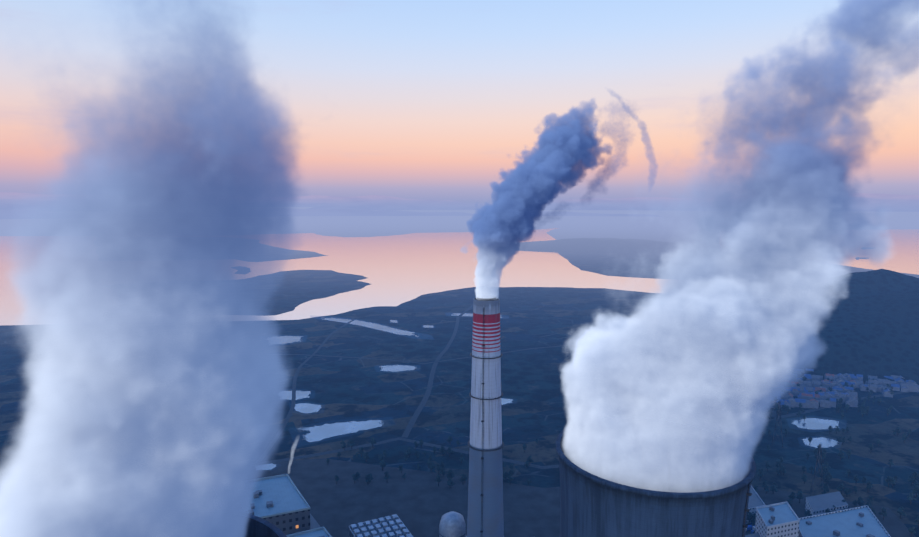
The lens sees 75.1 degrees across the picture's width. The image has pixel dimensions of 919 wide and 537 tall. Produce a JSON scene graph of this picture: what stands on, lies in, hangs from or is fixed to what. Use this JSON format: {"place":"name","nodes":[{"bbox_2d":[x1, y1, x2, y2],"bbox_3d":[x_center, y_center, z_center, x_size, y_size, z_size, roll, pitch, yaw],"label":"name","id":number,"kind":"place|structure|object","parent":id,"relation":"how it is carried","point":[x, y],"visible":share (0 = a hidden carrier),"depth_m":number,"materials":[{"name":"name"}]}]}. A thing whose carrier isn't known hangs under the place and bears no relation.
{"place":"outdoors","nodes":[
{"label":"outdoors","id":0,"kind":"place"},
{"bbox_2d":[93,236,327,261],"bbox_3d":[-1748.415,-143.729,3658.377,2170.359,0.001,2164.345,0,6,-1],"label":"peninsula","id":1,"kind":"object","parent":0,"point":[119,248],"visible":1,"depth_m":3237.05},
{"bbox_2d":[101,270,370,316],"bbox_3d":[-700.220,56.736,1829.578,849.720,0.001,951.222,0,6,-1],"label":"peninsula","id":2,"kind":"object","parent":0,"point":[278,293],"visible":1,"depth_m":1698.64},
{"bbox_2d":[255,463,276,469],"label":"pond","id":3,"kind":"structure","parent":0,"point":[270,466],"depth_m":583.42,"materials":[{"name":"blue liquid"}]},
{"bbox_2d":[265,336,302,344],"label":"pond","id":4,"kind":"structure","parent":0,"point":[280,340],"depth_m":1126.33,"materials":[{"name":"blue liquid"}]},
{"bbox_2d":[278,390,310,399],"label":"pond","id":5,"kind":"structure","parent":0,"point":[287,395],"depth_m":802.81,"materials":[{"name":"liquid"}]},
{"bbox_2d":[255,318,353,462],"bbox_3d":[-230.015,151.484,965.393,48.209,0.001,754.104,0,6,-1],"label":"track","id":6,"kind":"structure","parent":0,"point":[274,440],"depth_m":762.87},
{"bbox_2d":[294,403,321,412],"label":"pond","id":7,"kind":"structure","parent":0,"point":[305,408],"depth_m":751.77,"materials":[{"name":"blue liquid"}]},
{"bbox_2d":[0,208,661,218],"bbox_3d":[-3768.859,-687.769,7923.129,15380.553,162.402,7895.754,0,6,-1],"label":"mountain ridge","id":8,"kind":"structure","parent":0,"point":[29,214],"depth_m":11433.78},
{"bbox_2d":[297,420,383,441],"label":"pond","id":9,"kind":"structure","parent":0,"point":[319,433],"depth_m":681.75,"materials":[{"name":"liquid"}]},
{"bbox_2d":[314,232,385,236],"bbox_3d":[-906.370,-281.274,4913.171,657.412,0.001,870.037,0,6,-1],"label":"island","id":10,"kind":"structure","parent":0,"point":[355,234],"depth_m":4882.40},
{"bbox_2d":[321,317,418,336],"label":"pond","id":11,"kind":"structure","parent":0,"point":[379,327],"depth_m":1244.92,"materials":[{"name":"liquid"}]},
{"bbox_2d":[0,228,742,324],"bbox_3d":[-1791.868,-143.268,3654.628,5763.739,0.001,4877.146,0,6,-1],"label":"lake","id":12,"kind":"structure","parent":0,"point":[53,279],"depth_m":2212.49,"materials":[{"name":"liquid"}]},
{"bbox_2d":[231,266,250,273],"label":"islet","id":13,"kind":"object","parent":12,"relation":"in","point":[243,270],"visible":1,"depth_m":2277.62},
{"bbox_2d":[183,342,602,363],"bbox_3d":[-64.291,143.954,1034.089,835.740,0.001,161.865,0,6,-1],"label":"track","id":14,"kind":"structure","parent":0,"point":[384,359],"depth_m":1014.68,"materials":[{"name":"grey"}]},
{"bbox_2d":[379,365,415,371],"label":"pond","id":15,"kind":"structure","parent":0,"point":[395,368],"depth_m":928.94,"materials":[{"name":"blue liquid"}]},
{"bbox_2d":[402,305,472,437],"bbox_3d":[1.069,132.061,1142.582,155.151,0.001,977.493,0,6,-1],"label":"lake road","id":16,"kind":"structure","parent":0,"point":[420,407],"depth_m":849.29,"materials":[{"name":"grey asphalt"}]},
{"bbox_2d":[0,207,918,536],"bbox_3d":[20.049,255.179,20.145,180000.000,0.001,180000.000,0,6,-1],"label":"ground","id":17,"kind":"structure","parent":0,"point":[74,399],"depth_m":886.28,"materials":[{"name":"green plant"}]},
{"bbox_2d":[77,509,286,536],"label":"cooling tower","id":18,"kind":"structure","parent":17,"relation":"on","point":[203,523],"depth_m":184.90,"materials":[{"name":"concrete"}]},
{"bbox_2d":[213,474,331,536],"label":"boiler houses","id":19,"kind":"structure","parent":17,"relation":"on","point":[280,503],"depth_m":397.78,"materials":[{"name":"concrete"}]},
{"bbox_2d":[349,514,412,536],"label":"precipitator","id":20,"kind":"object","parent":17,"relation":"on","point":[391,526],"visible":1,"depth_m":403.06,"materials":[{"name":"metal"}]},
{"bbox_2d":[0,458,915,536],"bbox_3d":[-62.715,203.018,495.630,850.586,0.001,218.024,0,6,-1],"label":"yard plant","id":21,"kind":"object","parent":17,"relation":"on","point":[419,503],"visible":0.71,"depth_m":520.26,"materials":[{"name":"concrete"}]},
{"bbox_2d":[439,511,466,536],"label":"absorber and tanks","id":22,"kind":"object","parent":21,"relation":"on","point":[452,524],"visible":1,"depth_m":401.05,"materials":[{"name":"grey metal"}]},
{"bbox_2d":[746,520,754,533],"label":"yard trucks","id":23,"kind":"object","parent":21,"relation":"on","point":[749,527],"visible":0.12,"depth_m":469.23,"materials":[{"name":"blue metal"}]},
{"bbox_2d":[467,296,503,536],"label":"chimney","id":24,"kind":"object","parent":17,"relation":"on","point":[485,492],"visible":1,"depth_m":377.27,"materials":[{"name":"paint"}]},
{"bbox_2d":[326,365,918,536],"bbox_3d":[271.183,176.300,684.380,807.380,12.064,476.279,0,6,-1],"label":"scattered trees","id":25,"kind":"object","parent":17,"relation":"on","point":[862,408],"visible":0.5,"depth_m":573.64,"materials":[{"name":"green plant"}]},
{"bbox_2d":[556,416,755,536],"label":"cooling tower","id":26,"kind":"structure","parent":17,"relation":"on","point":[630,476],"depth_m":237.31,"materials":[{"name":"concrete"}]},
{"bbox_2d":[751,382,823,495],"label":"transmission towers","id":27,"kind":"structure","parent":17,"relation":"on","point":[814,476],"depth_m":626.97,"materials":[{"name":"metal"}]},
{"bbox_2d":[705,368,918,411],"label":"village houses","id":28,"kind":"structure","parent":17,"relation":"on","point":[720,401],"depth_m":803.74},
{"bbox_2d":[0,197,918,211],"bbox_3d":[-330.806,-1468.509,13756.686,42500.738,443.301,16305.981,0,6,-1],"label":"mountain ridge","id":29,"kind":"structure","parent":0,"point":[852,204],"depth_m":19529.15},
{"bbox_2d":[0,192,918,206],"bbox_3d":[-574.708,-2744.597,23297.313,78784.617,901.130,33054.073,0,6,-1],"label":"mountain ridge","id":30,"kind":"structure","parent":0,"point":[298,201],"depth_m":37038.27,"materials":[{"name":"blue"}]},
{"bbox_2d":[0,0,918,202],"label":"sky","id":31,"kind":"structure","parent":0,"point":[467,101],"materials":[{"name":"blue"}]},
{"bbox_2d":[451,313,501,317],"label":"pond","id":32,"kind":"structure","parent":0,"point":[465,314],"depth_m":1378.92,"materials":[{"name":"liquid"}]},
{"bbox_2d":[408,287,578,304],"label":"peninsula","id":33,"kind":"object","parent":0,"point":[538,290],"visible":1,"depth_m":1737.03},
{"bbox_2d":[501,398,512,404],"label":"pond","id":34,"kind":"structure","parent":0,"point":[504,401],"depth_m":774.49,"materials":[{"name":"liquid"}]},
{"bbox_2d":[109,391,908,468],"bbox_3d":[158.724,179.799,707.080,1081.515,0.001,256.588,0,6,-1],"label":"road","id":35,"kind":"structure","parent":0,"point":[744,428],"depth_m":623.59,"materials":[{"name":"grey asphalt"}]},
{"bbox_2d":[488,238,713,252],"bbox_3d":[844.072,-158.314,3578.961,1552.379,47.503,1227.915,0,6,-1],"label":"fog bank","id":36,"kind":"structure","parent":0,"point":[594,245],"depth_m":3343.45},
{"bbox_2d":[648,296,702,419],"bbox_3d":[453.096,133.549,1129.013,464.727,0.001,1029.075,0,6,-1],"label":"track","id":37,"kind":"structure","parent":0,"point":[664,415],"depth_m":840.01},
{"bbox_2d":[592,269,918,384],"bbox_3d":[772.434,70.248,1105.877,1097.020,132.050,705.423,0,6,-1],"label":"hill","id":38,"kind":"structure","parent":0,"point":[864,324],"depth_m":1004.25,"materials":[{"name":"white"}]},
{"bbox_2d":[771,408,776,418],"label":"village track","id":39,"kind":"object","parent":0,"point":[774,413],"visible":0.08,"depth_m":726.80,"materials":[{"name":"grey"}]},
{"bbox_2d":[792,418,839,429],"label":"pond","id":40,"kind":"structure","parent":0,"point":[813,423],"depth_m":697.21,"materials":[{"name":"blue liquid"}]},
{"bbox_2d":[719,229,918,274],"bbox_3d":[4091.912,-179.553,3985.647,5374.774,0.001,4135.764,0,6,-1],"label":"lake","id":41,"kind":"structure","parent":0,"point":[896,250],"depth_m":3618.78,"materials":[{"name":"liquid"}]},
{"bbox_2d":[802,437,837,447],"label":"pond","id":42,"kind":"structure","parent":0,"point":[822,442],"depth_m":641.89,"materials":[{"name":"liquid"}]}
]}

